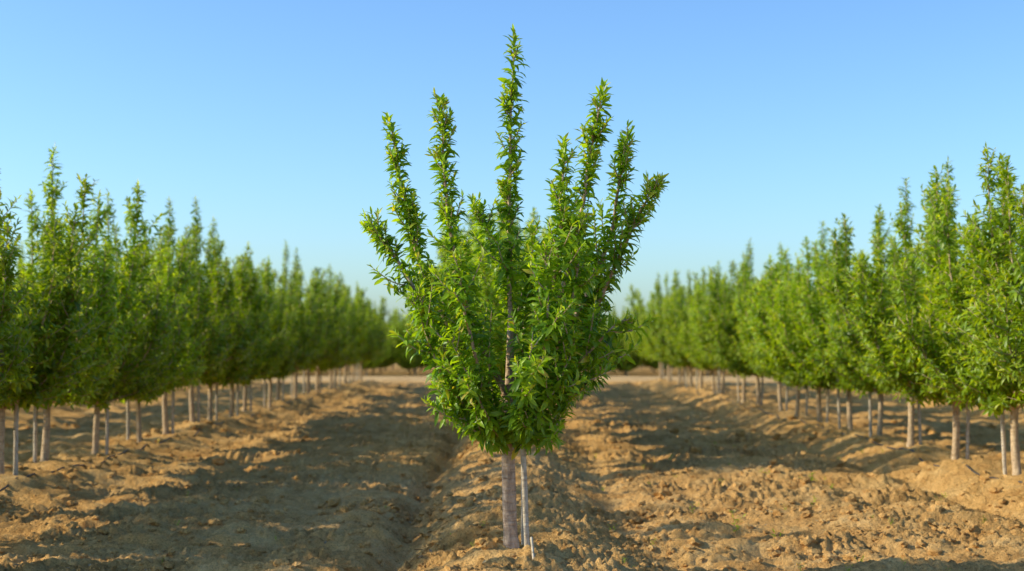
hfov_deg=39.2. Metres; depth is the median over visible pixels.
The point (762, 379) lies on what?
tree stake
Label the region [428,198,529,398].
almond tree
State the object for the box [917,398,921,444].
tree stake
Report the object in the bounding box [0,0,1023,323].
sky
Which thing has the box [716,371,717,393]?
tree stake
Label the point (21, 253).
almond tree
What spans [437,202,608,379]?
almond tree
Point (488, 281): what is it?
almond tree
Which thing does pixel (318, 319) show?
almond tree
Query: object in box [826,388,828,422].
tree stake
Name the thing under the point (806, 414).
tree stake
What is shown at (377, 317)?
almond tree
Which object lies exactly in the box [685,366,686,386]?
tree stake
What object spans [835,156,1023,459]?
almond tree
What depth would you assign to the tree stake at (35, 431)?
15.35 m
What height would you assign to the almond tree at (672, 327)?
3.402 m
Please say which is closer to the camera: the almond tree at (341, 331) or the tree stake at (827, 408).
the tree stake at (827, 408)
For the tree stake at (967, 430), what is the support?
on the ground
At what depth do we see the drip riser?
8.50 m
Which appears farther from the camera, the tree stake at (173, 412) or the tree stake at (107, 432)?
the tree stake at (173, 412)
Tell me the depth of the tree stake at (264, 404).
28.69 m
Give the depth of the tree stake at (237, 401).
24.91 m
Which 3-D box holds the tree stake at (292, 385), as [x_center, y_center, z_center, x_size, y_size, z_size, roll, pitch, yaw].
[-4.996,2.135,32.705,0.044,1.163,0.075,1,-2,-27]
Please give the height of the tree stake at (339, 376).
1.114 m
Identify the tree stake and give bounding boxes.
[13,402,18,475]
[33,406,37,462]
[105,401,108,454]
[126,398,129,439]
[171,388,174,433]
[197,380,199,422]
[215,383,217,420]
[236,385,238,415]
[249,382,251,410]
[263,380,265,407]
[282,381,283,399]
[291,373,292,397]
[303,369,304,393]
[334,367,335,388]
[339,366,340,386]
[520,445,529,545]
[521,479,523,544]
[662,362,663,378]
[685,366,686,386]
[696,367,697,388]
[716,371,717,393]
[718,367,719,393]
[737,375,739,401]
[761,376,763,405]
[785,385,787,410]
[805,385,807,415]
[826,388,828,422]
[836,376,840,429]
[868,374,871,436]
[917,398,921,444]
[965,402,969,458]
[1000,410,1006,473]
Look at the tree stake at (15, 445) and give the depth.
13.71 m
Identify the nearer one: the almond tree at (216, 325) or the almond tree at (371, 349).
the almond tree at (216, 325)
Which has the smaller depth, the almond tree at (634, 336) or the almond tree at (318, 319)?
the almond tree at (318, 319)
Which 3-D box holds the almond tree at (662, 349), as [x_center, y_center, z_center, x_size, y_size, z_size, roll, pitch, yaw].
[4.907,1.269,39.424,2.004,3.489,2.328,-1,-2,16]
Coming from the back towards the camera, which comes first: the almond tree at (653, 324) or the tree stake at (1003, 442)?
the almond tree at (653, 324)
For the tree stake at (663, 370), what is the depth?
47.17 m
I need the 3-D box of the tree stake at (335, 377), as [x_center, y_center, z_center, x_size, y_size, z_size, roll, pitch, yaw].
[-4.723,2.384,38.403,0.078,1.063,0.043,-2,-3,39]
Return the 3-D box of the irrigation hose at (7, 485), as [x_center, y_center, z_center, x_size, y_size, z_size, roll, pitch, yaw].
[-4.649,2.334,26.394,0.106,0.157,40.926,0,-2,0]
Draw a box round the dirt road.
[251,376,774,380]
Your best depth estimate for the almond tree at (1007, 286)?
12.47 m
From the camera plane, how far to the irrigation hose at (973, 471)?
18.33 m
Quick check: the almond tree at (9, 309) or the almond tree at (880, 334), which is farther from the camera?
the almond tree at (880, 334)
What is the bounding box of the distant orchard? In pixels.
[293,301,721,375]
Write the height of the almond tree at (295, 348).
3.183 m
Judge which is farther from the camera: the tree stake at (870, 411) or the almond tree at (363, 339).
the almond tree at (363, 339)
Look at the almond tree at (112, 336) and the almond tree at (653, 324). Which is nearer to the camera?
the almond tree at (112, 336)
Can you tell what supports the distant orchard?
on the ground
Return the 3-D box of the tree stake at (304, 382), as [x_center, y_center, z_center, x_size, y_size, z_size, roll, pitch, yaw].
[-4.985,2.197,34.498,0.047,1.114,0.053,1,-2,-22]
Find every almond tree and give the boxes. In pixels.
[0,172,111,473]
[0,173,36,404]
[4,143,166,461]
[9,188,202,454]
[9,241,207,324]
[63,202,208,441]
[110,198,241,433]
[127,195,265,421]
[165,215,270,420]
[203,269,295,411]
[224,255,299,416]
[249,239,333,399]
[255,256,319,407]
[276,269,352,393]
[285,248,346,398]
[302,265,370,388]
[302,281,362,390]
[303,272,375,386]
[331,275,378,383]
[352,280,390,382]
[358,24,669,548]
[360,297,388,379]
[401,198,588,388]
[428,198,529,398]
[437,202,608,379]
[622,273,686,378]
[634,272,692,381]
[639,279,692,383]
[652,266,730,388]
[653,271,698,386]
[669,271,737,393]
[678,260,741,394]
[684,252,777,402]
[695,238,791,405]
[730,243,817,411]
[741,220,871,422]
[746,257,842,416]
[760,222,920,429]
[796,203,934,435]
[814,177,983,446]
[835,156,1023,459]
[873,152,1023,474]
[952,141,1023,404]
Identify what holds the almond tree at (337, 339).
on the ground
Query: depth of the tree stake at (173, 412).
20.16 m
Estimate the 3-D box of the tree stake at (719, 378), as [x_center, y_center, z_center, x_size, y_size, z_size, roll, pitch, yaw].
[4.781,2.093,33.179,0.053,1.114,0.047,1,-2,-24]
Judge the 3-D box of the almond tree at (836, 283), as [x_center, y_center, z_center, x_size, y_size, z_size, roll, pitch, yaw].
[4.893,0.382,17.709,2.328,3.448,2.284,1,-2,-29]
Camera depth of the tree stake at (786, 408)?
26.68 m
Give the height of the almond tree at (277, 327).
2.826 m
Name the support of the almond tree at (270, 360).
on the ground
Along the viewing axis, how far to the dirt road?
50.72 m
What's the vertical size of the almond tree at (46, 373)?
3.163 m
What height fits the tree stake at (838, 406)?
1.163 m
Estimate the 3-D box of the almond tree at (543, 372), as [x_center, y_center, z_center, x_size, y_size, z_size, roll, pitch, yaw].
[0.072,0.045,8.790,1.612,3.298,1.618,-2,-3,41]
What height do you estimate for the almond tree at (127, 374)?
3.282 m
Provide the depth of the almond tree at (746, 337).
26.65 m
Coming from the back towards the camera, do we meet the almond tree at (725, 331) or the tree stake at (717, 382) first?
the tree stake at (717, 382)
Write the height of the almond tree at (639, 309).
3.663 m
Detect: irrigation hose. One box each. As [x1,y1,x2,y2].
[0,380,368,491]
[656,380,1022,482]
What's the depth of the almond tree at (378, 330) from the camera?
44.75 m
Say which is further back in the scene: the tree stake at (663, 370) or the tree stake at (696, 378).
the tree stake at (663, 370)
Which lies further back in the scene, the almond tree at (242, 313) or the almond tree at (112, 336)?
the almond tree at (242, 313)
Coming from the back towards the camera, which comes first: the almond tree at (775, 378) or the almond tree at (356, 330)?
the almond tree at (356, 330)
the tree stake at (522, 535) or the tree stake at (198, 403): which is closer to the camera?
the tree stake at (522, 535)
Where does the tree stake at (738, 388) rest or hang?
on the ground
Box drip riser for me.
[530,537,534,558]
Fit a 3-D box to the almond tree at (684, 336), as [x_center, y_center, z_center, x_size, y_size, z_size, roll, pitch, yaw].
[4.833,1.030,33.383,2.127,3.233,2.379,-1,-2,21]
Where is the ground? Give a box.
[0,363,1023,570]
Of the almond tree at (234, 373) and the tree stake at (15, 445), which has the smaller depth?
the tree stake at (15, 445)
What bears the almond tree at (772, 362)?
on the ground
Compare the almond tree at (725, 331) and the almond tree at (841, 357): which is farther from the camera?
the almond tree at (725, 331)
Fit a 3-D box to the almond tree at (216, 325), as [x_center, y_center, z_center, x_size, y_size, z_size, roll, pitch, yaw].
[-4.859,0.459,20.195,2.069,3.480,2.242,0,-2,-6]
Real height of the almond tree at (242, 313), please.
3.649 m
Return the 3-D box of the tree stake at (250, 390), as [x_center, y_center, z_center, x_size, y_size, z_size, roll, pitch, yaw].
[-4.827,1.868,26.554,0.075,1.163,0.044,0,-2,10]
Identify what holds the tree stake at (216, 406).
on the ground
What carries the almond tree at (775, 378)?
on the ground
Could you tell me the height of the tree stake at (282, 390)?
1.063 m
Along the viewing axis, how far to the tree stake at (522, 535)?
8.83 m
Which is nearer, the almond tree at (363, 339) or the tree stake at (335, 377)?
the tree stake at (335, 377)
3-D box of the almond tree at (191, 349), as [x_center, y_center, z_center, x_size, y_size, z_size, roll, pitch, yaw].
[-4.889,0.560,18.663,1.970,3.294,1.914,1,-2,-15]
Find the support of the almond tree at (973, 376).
on the ground
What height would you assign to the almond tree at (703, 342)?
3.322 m
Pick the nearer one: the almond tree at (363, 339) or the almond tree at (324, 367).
the almond tree at (324, 367)

